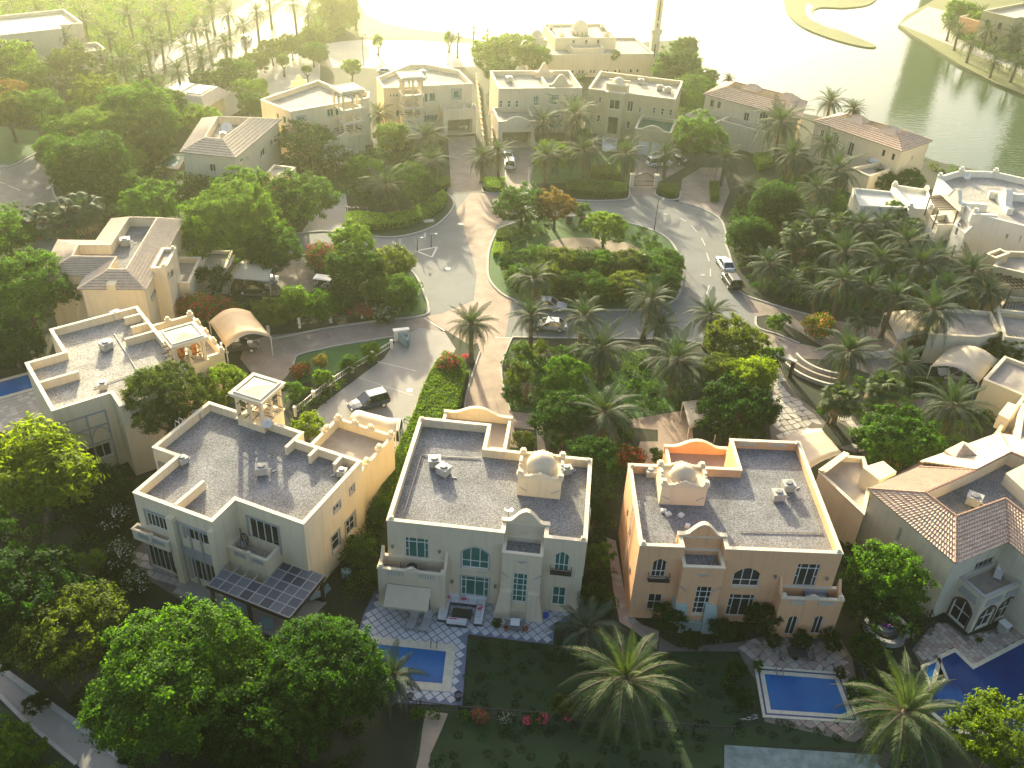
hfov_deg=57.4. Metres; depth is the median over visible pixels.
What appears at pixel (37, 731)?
kerb
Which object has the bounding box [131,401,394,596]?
villa
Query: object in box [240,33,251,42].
moving car
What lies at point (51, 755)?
lawn
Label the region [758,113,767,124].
window
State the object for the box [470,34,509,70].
tree
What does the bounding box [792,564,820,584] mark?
window
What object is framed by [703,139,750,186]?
palm tree
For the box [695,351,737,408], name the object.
tree
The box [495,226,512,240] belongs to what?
hedge
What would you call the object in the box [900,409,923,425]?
shrub
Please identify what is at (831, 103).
palm tree
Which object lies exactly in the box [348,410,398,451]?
shade canopy
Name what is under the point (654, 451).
shrub
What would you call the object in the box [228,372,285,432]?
wind tower
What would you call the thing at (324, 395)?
undergrowth
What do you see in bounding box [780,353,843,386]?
curved retaining wall
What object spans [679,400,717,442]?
shade canopy
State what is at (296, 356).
kerb
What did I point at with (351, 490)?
window
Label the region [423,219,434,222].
utility cover
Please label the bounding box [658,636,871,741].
flagstone patio
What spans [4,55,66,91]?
tree
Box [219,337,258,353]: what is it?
parked car
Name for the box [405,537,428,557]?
window
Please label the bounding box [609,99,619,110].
window
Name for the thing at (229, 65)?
tree
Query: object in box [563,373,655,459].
palm tree
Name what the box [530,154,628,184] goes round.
lawn
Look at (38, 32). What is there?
villa
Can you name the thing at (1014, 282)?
pergola
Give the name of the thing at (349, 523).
window
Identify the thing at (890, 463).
shrub
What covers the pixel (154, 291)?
window
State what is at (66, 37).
palm tree
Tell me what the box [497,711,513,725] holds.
shrub
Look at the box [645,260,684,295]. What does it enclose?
tree
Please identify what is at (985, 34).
palm tree
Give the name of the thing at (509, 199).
tree
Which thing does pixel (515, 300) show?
kerb
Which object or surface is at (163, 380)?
tree
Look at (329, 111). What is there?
window
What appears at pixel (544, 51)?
tree
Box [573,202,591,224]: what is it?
tree
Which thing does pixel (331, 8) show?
palm tree
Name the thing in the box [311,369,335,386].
shrub
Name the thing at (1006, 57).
undergrowth
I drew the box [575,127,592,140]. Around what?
shrub
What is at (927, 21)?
promenade
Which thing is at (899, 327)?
shade canopy
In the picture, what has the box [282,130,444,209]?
undergrowth
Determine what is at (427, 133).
palm tree
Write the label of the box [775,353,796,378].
garden gate
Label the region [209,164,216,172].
window
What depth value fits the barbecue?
78.58 m
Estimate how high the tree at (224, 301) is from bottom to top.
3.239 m
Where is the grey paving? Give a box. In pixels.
[724,745,882,767]
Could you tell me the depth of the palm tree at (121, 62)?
179.94 m
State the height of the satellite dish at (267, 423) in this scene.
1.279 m
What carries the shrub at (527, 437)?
on the lawn at (529, 449)
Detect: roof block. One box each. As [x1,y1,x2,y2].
[665,511,671,516]
[677,512,684,517]
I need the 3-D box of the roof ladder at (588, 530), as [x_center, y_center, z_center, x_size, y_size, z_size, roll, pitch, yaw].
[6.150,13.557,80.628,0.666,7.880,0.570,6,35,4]
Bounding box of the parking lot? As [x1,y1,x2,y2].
[326,40,477,68]
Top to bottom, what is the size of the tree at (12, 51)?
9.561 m
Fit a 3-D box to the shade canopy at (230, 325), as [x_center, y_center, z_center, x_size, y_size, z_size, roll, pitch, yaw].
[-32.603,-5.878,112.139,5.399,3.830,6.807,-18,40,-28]
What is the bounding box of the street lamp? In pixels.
[654,197,664,229]
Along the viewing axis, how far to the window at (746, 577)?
78.26 m
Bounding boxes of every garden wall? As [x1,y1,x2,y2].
[0,350,35,370]
[475,73,484,156]
[491,110,493,153]
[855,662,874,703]
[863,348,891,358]
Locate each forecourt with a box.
[221,51,319,116]
[759,329,831,359]
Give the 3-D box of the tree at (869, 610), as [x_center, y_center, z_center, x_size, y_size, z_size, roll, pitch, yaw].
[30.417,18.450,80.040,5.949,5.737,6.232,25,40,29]
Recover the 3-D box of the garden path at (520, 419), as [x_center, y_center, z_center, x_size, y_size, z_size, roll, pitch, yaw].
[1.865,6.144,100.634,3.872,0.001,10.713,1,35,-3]
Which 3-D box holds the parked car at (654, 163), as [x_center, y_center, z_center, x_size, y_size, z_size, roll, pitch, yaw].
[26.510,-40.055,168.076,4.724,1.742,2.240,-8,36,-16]
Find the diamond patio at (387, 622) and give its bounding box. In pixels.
[359,588,570,704]
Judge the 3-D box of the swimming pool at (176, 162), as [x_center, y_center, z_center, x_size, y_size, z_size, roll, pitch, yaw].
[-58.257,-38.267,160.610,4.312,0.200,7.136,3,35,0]
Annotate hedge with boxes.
[345,189,446,229]
[377,356,465,515]
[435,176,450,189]
[482,176,505,191]
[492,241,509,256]
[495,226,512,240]
[566,179,627,197]
[587,163,622,179]
[657,182,679,197]
[709,180,719,201]
[753,151,773,170]
[902,376,943,388]
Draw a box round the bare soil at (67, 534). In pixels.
[40,512,100,595]
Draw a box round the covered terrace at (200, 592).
[178,581,325,638]
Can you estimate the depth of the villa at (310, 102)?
164.58 m
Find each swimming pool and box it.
[0,372,32,398]
[155,153,183,169]
[355,636,455,692]
[754,666,860,723]
[926,638,1023,734]
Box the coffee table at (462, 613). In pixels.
[451,607,472,620]
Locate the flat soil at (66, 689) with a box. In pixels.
[45,664,119,716]
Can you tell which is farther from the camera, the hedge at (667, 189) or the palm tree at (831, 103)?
the palm tree at (831, 103)
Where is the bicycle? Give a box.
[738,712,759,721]
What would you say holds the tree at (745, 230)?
on the ground at (382, 742)
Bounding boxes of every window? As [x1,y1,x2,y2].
[26,39,33,50]
[79,442,113,461]
[143,508,167,533]
[151,289,156,301]
[157,461,164,468]
[168,269,175,282]
[181,525,209,548]
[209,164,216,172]
[245,514,282,555]
[260,147,265,158]
[296,115,306,121]
[327,108,334,117]
[331,527,341,554]
[333,499,341,514]
[344,509,356,537]
[349,482,355,496]
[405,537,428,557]
[423,93,427,102]
[424,114,430,122]
[429,93,435,101]
[431,114,437,122]
[451,88,461,100]
[460,547,489,571]
[511,573,527,604]
[533,95,538,104]
[549,95,558,105]
[549,115,562,127]
[551,587,565,604]
[554,552,569,571]
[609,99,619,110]
[626,101,632,112]
[626,121,629,129]
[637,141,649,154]
[646,594,662,608]
[649,559,666,578]
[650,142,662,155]
[690,587,711,615]
[730,568,759,588]
[743,112,748,120]
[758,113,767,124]
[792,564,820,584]
[829,132,838,144]
[845,142,854,155]
[893,527,902,543]
[975,557,992,567]
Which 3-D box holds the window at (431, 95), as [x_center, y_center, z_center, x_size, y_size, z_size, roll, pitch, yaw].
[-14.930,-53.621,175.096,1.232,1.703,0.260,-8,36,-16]
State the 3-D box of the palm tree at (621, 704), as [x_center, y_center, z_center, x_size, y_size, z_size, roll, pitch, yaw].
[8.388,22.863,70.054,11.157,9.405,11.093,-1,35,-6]
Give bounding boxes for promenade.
[900,7,1023,71]
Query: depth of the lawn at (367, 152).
167.45 m
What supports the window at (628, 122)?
in the villa at (632, 106)
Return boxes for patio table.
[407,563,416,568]
[786,647,807,659]
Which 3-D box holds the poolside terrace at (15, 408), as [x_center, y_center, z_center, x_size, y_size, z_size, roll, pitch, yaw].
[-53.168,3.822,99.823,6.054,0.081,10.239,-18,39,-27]
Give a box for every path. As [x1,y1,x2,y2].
[0,672,126,767]
[342,4,475,42]
[416,710,447,767]
[510,411,545,450]
[607,538,658,648]
[630,410,692,463]
[830,415,866,452]
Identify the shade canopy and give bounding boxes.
[209,308,273,364]
[228,259,275,294]
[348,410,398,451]
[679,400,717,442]
[781,429,841,467]
[878,310,934,355]
[926,345,996,399]
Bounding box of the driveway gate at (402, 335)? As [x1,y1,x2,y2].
[393,327,409,347]
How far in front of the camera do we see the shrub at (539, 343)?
112.98 m
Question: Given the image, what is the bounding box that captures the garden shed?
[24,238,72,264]
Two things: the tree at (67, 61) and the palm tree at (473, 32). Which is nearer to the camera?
the tree at (67, 61)
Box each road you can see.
[0,155,59,221]
[287,186,763,348]
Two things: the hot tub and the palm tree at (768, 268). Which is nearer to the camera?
the hot tub
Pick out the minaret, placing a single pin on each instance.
(656, 30)
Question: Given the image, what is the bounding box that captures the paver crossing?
[426,193,511,342]
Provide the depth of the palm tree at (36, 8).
213.77 m
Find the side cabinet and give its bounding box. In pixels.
[996,618,1012,633]
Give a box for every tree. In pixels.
[0,39,40,76]
[0,79,28,92]
[0,84,25,108]
[0,87,34,142]
[0,203,37,256]
[0,244,81,331]
[0,315,48,368]
[0,411,110,522]
[0,541,100,638]
[0,578,132,685]
[0,601,58,675]
[0,719,48,767]
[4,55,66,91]
[12,88,68,135]
[21,200,65,241]
[23,2,49,12]
[31,51,65,95]
[31,132,72,164]
[37,43,99,90]
[38,113,94,146]
[40,129,132,196]
[45,70,78,109]
[46,213,81,239]
[52,24,78,48]
[52,458,134,526]
[56,191,105,239]
[61,36,95,59]
[61,104,144,149]
[66,69,140,112]
[67,7,98,42]
[73,592,272,766]
[77,58,107,79]
[87,43,115,81]
[88,78,183,148]
[91,168,152,208]
[92,23,123,70]
[97,203,121,227]
[99,140,148,176]
[107,46,136,83]
[112,0,142,44]
[115,178,186,217]
[119,358,212,435]
[125,115,175,159]
[128,66,157,88]
[130,35,166,85]
[133,11,165,55]
[143,26,177,71]
[143,87,189,114]
[150,0,182,40]
[158,54,194,86]
[167,171,211,206]
[171,32,198,80]
[174,295,200,316]
[177,16,212,67]
[178,178,287,264]
[181,103,222,133]
[181,290,221,326]
[186,42,219,72]
[187,68,232,89]
[188,663,300,767]
[191,15,221,65]
[194,263,232,296]
[196,0,224,35]
[201,359,248,405]
[207,162,276,214]
[209,32,242,58]
[209,293,241,313]
[213,1,242,50]
[213,57,259,86]
[228,15,253,55]
[229,78,269,99]
[236,90,262,116]
[238,48,270,72]
[239,222,304,274]
[240,0,268,42]
[244,669,343,767]
[252,296,291,328]
[255,0,275,28]
[256,37,286,65]
[256,78,268,93]
[260,611,398,732]
[269,168,343,224]
[269,173,298,197]
[276,54,289,76]
[277,0,307,35]
[277,118,339,164]
[277,284,312,323]
[278,32,305,59]
[291,0,322,26]
[296,41,329,67]
[299,23,327,56]
[302,240,340,272]
[305,288,339,321]
[315,0,359,29]
[316,1,340,29]
[319,142,364,174]
[322,239,386,298]
[326,222,375,273]
[328,284,366,314]
[340,59,362,81]
[344,155,383,182]
[347,5,361,29]
[355,162,414,211]
[360,272,389,305]
[366,243,417,282]
[367,102,395,140]
[371,121,412,159]
[374,272,419,312]
[374,637,433,720]
[389,160,440,201]
[401,116,453,169]
[410,141,457,190]
[446,300,500,363]
[451,29,466,57]
[462,141,498,183]
[466,23,482,46]
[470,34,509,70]
[481,26,493,41]
[484,55,514,79]
[484,136,519,177]
[491,30,538,67]
[491,180,549,226]
[497,249,531,269]
[502,359,534,386]
[503,263,532,293]
[504,255,559,309]
[506,290,555,358]
[518,244,556,265]
[518,382,538,404]
[522,44,552,69]
[523,138,572,184]
[524,259,565,296]
[526,105,561,143]
[526,387,593,454]
[533,139,574,173]
[535,184,578,230]
[539,246,579,274]
[540,354,592,397]
[545,89,603,151]
[548,592,629,673]
[550,288,616,357]
[551,269,585,299]
[551,622,703,760]
[557,315,641,392]
[559,127,609,179]
[562,248,595,275]
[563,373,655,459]
[565,433,620,495]
[575,269,617,303]
[580,210,628,247]
[585,249,621,277]
[599,247,644,276]
[600,133,653,181]
[604,270,646,302]
[610,49,620,59]
[619,273,680,340]
[630,319,718,407]
[631,254,659,275]
[634,274,666,297]
[639,307,682,358]
[645,136,683,178]
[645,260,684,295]
[650,60,678,79]
[651,246,687,273]
[654,41,702,79]
[672,35,700,64]
[672,109,731,164]
[673,73,718,110]
[674,370,719,405]
[683,286,739,349]
[691,372,781,443]
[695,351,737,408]
[697,67,719,83]
[701,310,773,360]
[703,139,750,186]
[716,355,780,419]
[721,72,735,81]
[722,216,776,255]
[731,176,761,207]
[744,241,792,293]
[746,180,803,227]
[751,93,817,166]
[766,131,817,185]
[773,266,812,301]
[780,190,820,225]
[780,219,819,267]
[790,198,834,251]
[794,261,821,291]
[795,168,840,220]
[796,272,835,314]
[800,310,836,341]
[803,144,866,209]
[806,125,844,182]
[806,222,882,287]
[809,320,885,383]
[812,255,875,319]
[815,85,850,116]
[817,208,844,240]
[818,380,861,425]
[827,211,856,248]
[827,645,974,767]
[834,207,886,255]
[838,560,904,624]
[839,97,868,114]
[842,264,893,326]
[842,538,940,615]
[843,302,882,341]
[846,401,948,471]
[856,236,904,285]
[863,205,907,246]
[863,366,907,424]
[863,439,891,460]
[868,272,920,340]
[873,167,899,190]
[873,214,939,284]
[879,338,929,386]
[884,199,908,225]
[885,275,979,354]
[887,238,951,306]
[896,216,925,254]
[897,167,926,187]
[905,367,1000,447]
[912,234,966,291]
[917,264,979,311]
[927,275,967,303]
[936,241,1005,308]
[940,12,964,40]
[941,0,978,23]
[941,686,1023,767]
[944,20,970,50]
[958,29,987,62]
[962,267,1014,312]
[967,10,982,20]
[971,17,1002,50]
[975,3,991,10]
[981,50,1007,77]
[982,329,1023,361]
[984,34,1014,65]
[1001,23,1023,52]
[1001,49,1023,82]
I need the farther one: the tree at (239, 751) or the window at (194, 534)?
the window at (194, 534)
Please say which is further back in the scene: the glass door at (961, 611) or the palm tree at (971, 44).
the palm tree at (971, 44)
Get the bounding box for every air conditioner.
[97,338,115,352]
[97,379,107,390]
[119,236,136,246]
[178,453,189,466]
[219,131,225,137]
[255,462,275,476]
[331,466,347,477]
[428,454,448,468]
[435,461,456,478]
[505,75,514,82]
[563,464,575,476]
[638,78,645,84]
[646,467,656,478]
[656,84,662,90]
[664,86,673,92]
[770,488,789,502]
[781,479,799,492]
[964,490,984,507]
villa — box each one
[0,9,107,77]
[24,306,229,475]
[40,217,234,325]
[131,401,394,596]
[179,116,295,201]
[260,75,370,168]
[376,64,476,135]
[377,406,591,622]
[489,62,581,146]
[585,71,682,155]
[618,438,844,637]
[684,81,807,154]
[808,113,932,192]
[816,431,1023,635]
[848,166,1023,272]
[957,3,1023,51]
[968,248,1023,318]
[993,394,1023,439]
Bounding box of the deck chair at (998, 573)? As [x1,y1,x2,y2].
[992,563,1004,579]
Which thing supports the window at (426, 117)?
in the villa at (447, 93)
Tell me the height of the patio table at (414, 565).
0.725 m
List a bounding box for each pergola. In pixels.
[206,562,325,639]
[924,195,957,229]
[994,273,1023,308]
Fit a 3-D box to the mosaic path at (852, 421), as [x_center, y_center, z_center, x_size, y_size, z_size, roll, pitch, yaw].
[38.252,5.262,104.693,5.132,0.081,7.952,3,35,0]
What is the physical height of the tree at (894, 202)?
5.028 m
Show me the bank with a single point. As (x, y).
(975, 63)
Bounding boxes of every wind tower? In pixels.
[157,321,212,402]
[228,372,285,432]
[329,83,365,154]
[396,70,425,139]
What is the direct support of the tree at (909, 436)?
on the ground at (382, 742)
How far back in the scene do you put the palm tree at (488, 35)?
219.72 m
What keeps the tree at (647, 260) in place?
on the island lawn at (563, 229)
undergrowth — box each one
[0,0,227,72]
[0,22,176,207]
[0,201,79,357]
[0,433,138,626]
[0,713,63,767]
[52,626,364,767]
[117,193,331,253]
[195,251,423,331]
[255,0,360,60]
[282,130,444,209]
[283,348,381,409]
[332,416,410,603]
[410,706,570,724]
[442,350,470,375]
[490,56,587,85]
[496,244,685,303]
[500,342,772,472]
[502,218,551,247]
[572,223,662,251]
[577,468,625,616]
[668,34,705,116]
[677,623,747,646]
[720,662,747,695]
[726,163,977,311]
[836,374,996,458]
[836,502,930,640]
[856,649,952,761]
[925,159,964,172]
[950,0,1023,66]
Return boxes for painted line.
[358,377,412,395]
[416,247,437,256]
[424,318,444,330]
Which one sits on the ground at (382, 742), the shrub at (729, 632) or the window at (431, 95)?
the shrub at (729, 632)
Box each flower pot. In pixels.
[407,692,412,699]
[454,690,462,700]
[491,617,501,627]
[543,612,548,618]
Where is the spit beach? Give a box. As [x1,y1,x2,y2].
[805,3,831,28]
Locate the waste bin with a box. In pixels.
[566,214,572,222]
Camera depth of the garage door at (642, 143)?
172.05 m
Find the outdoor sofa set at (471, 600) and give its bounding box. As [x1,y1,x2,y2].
[438,593,486,627]
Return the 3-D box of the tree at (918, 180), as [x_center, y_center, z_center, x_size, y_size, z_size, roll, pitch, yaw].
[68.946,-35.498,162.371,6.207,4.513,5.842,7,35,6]
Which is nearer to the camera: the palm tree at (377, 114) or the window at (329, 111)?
the window at (329, 111)
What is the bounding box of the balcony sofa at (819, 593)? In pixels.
[802,589,828,597]
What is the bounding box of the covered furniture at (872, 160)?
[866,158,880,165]
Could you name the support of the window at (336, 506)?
in the villa at (300, 507)
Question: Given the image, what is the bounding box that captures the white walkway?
[602,137,617,150]
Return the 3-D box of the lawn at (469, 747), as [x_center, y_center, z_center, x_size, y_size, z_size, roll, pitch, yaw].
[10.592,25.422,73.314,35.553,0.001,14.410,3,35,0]
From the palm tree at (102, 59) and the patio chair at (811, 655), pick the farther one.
the palm tree at (102, 59)
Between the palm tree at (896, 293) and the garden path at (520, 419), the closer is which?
the garden path at (520, 419)
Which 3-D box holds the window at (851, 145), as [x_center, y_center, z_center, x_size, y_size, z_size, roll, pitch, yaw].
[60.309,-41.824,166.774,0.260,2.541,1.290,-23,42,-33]
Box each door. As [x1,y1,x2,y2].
[145,543,175,572]
[187,557,214,581]
[460,574,489,599]
[607,117,617,133]
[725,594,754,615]
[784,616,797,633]
[810,616,823,633]
[946,597,971,629]
[973,605,996,630]
[991,597,1013,622]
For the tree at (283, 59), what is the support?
on the forecourt at (277, 81)
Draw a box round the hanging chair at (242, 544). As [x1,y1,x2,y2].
[238,528,248,547]
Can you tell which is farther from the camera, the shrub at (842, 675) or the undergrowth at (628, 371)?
the undergrowth at (628, 371)
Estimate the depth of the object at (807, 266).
129.14 m
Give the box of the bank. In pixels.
[899,0,1023,94]
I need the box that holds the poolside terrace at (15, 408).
[0,391,43,439]
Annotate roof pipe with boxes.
[93,333,136,387]
[404,455,480,512]
[740,484,821,533]
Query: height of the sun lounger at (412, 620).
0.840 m
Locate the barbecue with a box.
[505,618,524,632]
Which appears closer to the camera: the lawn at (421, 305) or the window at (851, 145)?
the lawn at (421, 305)
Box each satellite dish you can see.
[221,122,231,132]
[261,418,272,430]
[504,505,513,516]
[963,172,971,179]
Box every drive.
[240,317,439,380]
[243,257,313,295]
[301,193,347,233]
[307,328,455,435]
[447,136,481,193]
[466,337,517,447]
[505,141,535,188]
[630,149,684,195]
[679,168,729,217]
[742,294,911,375]
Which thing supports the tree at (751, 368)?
on the ground at (382, 742)
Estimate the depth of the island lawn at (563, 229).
141.36 m
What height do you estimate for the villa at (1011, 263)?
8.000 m
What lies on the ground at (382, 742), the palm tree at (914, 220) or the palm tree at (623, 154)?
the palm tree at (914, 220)
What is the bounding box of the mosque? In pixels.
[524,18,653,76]
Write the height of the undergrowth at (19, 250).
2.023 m
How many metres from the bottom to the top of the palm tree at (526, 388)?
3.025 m
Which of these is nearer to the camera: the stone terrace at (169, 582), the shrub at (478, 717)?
the shrub at (478, 717)
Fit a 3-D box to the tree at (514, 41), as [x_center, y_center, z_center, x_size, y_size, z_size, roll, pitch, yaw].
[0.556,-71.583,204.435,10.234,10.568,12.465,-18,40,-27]
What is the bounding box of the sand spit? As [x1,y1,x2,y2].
[784,0,876,47]
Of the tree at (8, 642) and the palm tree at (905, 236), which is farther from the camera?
the palm tree at (905, 236)
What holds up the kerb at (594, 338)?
on the ground at (382, 742)
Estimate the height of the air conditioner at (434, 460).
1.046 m
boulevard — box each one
[110,0,280,83]
[166,0,320,87]
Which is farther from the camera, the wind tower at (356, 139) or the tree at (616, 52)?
the tree at (616, 52)
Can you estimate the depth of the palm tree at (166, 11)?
217.20 m
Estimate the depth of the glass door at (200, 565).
80.75 m
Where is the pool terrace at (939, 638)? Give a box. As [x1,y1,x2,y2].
[912,622,1023,664]
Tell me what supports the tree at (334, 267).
on the ground at (382, 742)
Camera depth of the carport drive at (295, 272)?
128.33 m
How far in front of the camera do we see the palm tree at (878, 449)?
99.37 m
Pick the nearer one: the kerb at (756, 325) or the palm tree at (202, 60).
the kerb at (756, 325)
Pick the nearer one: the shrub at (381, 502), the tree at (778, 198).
the shrub at (381, 502)
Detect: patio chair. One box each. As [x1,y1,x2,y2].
[779,648,785,658]
[807,649,814,660]
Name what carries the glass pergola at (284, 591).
on the covered terrace at (200, 592)
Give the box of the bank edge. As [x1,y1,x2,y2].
[898,25,1023,96]
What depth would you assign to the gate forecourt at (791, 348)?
118.79 m
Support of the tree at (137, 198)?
on the ground at (382, 742)
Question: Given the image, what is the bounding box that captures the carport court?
[871,374,959,418]
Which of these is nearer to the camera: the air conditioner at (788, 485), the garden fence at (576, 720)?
the garden fence at (576, 720)
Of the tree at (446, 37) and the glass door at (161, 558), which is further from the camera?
the tree at (446, 37)
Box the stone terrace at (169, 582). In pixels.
[126,542,266,634]
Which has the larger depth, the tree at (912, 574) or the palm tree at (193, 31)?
the palm tree at (193, 31)
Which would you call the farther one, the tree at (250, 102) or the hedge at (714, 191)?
the tree at (250, 102)
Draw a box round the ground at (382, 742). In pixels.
[0,0,1023,767]
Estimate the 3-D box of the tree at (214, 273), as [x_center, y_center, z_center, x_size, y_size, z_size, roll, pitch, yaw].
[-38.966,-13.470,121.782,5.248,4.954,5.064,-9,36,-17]
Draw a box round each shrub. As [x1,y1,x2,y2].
[18,691,51,717]
[74,548,106,579]
[93,502,130,532]
[103,534,135,571]
[121,567,153,598]
[281,380,304,403]
[288,360,311,380]
[289,409,326,439]
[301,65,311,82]
[311,353,328,368]
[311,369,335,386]
[336,352,363,372]
[342,532,379,567]
[345,303,364,318]
[360,305,373,320]
[360,341,380,360]
[366,562,378,587]
[367,495,391,528]
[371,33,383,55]
[372,305,398,323]
[434,349,463,369]
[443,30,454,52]
[470,706,490,724]
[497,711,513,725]
[500,381,520,406]
[510,339,533,364]
[511,430,536,448]
[531,338,548,357]
[549,692,575,718]
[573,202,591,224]
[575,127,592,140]
[579,581,609,610]
[584,541,616,574]
[589,495,610,529]
[616,443,650,469]
[648,599,688,635]
[649,447,662,462]
[681,628,704,650]
[706,616,738,643]
[725,656,746,679]
[733,684,756,710]
[741,601,783,632]
[752,660,763,672]
[760,346,785,368]
[761,397,784,431]
[764,313,783,330]
[764,631,784,649]
[777,312,792,327]
[789,627,814,649]
[816,404,843,424]
[817,626,843,651]
[833,664,846,678]
[845,675,872,708]
[847,628,886,665]
[850,435,866,452]
[885,454,903,469]
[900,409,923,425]
[925,430,949,451]
[975,636,983,644]
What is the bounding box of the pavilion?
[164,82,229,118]
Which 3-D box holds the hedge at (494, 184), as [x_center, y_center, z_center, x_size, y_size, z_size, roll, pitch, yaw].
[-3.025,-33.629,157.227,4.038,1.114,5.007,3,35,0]
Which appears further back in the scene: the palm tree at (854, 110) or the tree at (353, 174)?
the palm tree at (854, 110)
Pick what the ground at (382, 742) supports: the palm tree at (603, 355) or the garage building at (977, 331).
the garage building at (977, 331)
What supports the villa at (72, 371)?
on the ground at (382, 742)
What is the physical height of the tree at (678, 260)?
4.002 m
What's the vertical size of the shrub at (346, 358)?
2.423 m
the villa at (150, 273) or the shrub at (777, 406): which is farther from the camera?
the villa at (150, 273)
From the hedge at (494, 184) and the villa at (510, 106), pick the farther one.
the villa at (510, 106)
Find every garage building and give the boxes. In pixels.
[919,307,1023,367]
[973,356,1023,419]
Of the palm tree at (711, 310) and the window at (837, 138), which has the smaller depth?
the palm tree at (711, 310)
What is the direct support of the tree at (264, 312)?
on the ground at (382, 742)
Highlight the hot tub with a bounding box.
[920,657,947,683]
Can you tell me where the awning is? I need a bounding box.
[384,584,430,612]
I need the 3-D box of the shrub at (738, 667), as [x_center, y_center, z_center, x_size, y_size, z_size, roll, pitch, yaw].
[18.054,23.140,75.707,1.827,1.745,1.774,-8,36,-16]
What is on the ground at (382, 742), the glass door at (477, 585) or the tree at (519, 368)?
the tree at (519, 368)
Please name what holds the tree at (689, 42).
on the ground at (382, 742)
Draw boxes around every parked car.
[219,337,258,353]
[235,280,271,294]
[243,274,278,284]
[346,386,390,411]
[377,67,392,74]
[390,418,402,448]
[504,156,515,168]
[533,317,566,332]
[535,296,566,312]
[646,155,671,167]
[663,154,687,165]
[715,256,734,271]
[721,271,742,289]
[905,339,926,357]
[937,367,975,383]
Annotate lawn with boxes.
[0,126,39,163]
[0,706,79,767]
[90,474,147,575]
[295,337,393,383]
[311,172,362,195]
[361,147,390,165]
[370,203,451,235]
[393,272,426,317]
[412,637,874,767]
[489,216,681,308]
[511,432,537,451]
[512,358,677,418]
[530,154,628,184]
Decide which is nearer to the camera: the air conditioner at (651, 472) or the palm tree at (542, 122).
the air conditioner at (651, 472)
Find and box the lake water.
[358,0,1023,177]
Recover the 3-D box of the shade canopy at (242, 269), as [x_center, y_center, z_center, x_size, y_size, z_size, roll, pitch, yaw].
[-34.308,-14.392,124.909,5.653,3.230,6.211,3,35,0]
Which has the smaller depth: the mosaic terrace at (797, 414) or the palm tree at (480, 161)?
the mosaic terrace at (797, 414)
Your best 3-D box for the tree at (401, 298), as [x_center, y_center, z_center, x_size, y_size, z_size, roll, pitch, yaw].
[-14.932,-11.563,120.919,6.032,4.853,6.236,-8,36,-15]
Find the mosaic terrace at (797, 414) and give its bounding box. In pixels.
[767,368,830,458]
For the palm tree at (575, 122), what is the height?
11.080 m
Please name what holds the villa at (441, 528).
on the ground at (382, 742)
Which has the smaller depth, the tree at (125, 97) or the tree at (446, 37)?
the tree at (125, 97)
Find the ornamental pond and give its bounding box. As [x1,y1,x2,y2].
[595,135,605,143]
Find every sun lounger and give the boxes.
[310,583,330,600]
[405,611,418,629]
[419,610,432,632]
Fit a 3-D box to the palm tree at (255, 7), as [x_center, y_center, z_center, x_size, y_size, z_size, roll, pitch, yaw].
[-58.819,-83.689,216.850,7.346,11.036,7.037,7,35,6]
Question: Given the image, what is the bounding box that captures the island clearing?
[548,237,641,252]
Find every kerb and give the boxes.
[0,152,38,167]
[0,664,121,760]
[0,694,77,765]
[51,180,59,205]
[114,0,251,72]
[160,2,278,69]
[163,1,287,87]
[268,251,429,339]
[293,193,454,237]
[293,336,393,364]
[464,351,480,407]
[481,169,506,193]
[486,215,683,310]
[501,337,512,410]
[512,336,722,348]
[528,167,630,200]
[654,189,680,199]
[680,201,820,316]
[755,316,799,343]
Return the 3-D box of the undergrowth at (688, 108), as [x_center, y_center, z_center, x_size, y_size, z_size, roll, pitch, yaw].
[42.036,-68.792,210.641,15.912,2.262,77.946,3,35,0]
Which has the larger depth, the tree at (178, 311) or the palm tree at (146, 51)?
the palm tree at (146, 51)
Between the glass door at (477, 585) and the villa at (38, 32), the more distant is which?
the villa at (38, 32)
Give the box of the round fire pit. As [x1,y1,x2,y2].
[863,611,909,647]
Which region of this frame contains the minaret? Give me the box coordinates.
[649,0,663,63]
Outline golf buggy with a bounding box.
[313,274,332,292]
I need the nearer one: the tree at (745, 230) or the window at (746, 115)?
the tree at (745, 230)
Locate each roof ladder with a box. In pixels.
[582,505,590,572]
[623,500,640,568]
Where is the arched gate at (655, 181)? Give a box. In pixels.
[629,172,659,187]
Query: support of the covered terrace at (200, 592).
on the ground at (382, 742)
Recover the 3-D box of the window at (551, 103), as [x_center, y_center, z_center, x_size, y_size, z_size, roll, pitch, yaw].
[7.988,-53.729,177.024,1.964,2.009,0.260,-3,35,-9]
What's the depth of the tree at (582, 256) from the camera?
130.35 m
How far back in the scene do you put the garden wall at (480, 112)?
185.61 m
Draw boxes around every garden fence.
[266,308,381,334]
[292,339,392,416]
[391,698,735,735]
[903,609,937,646]
[946,34,1023,76]

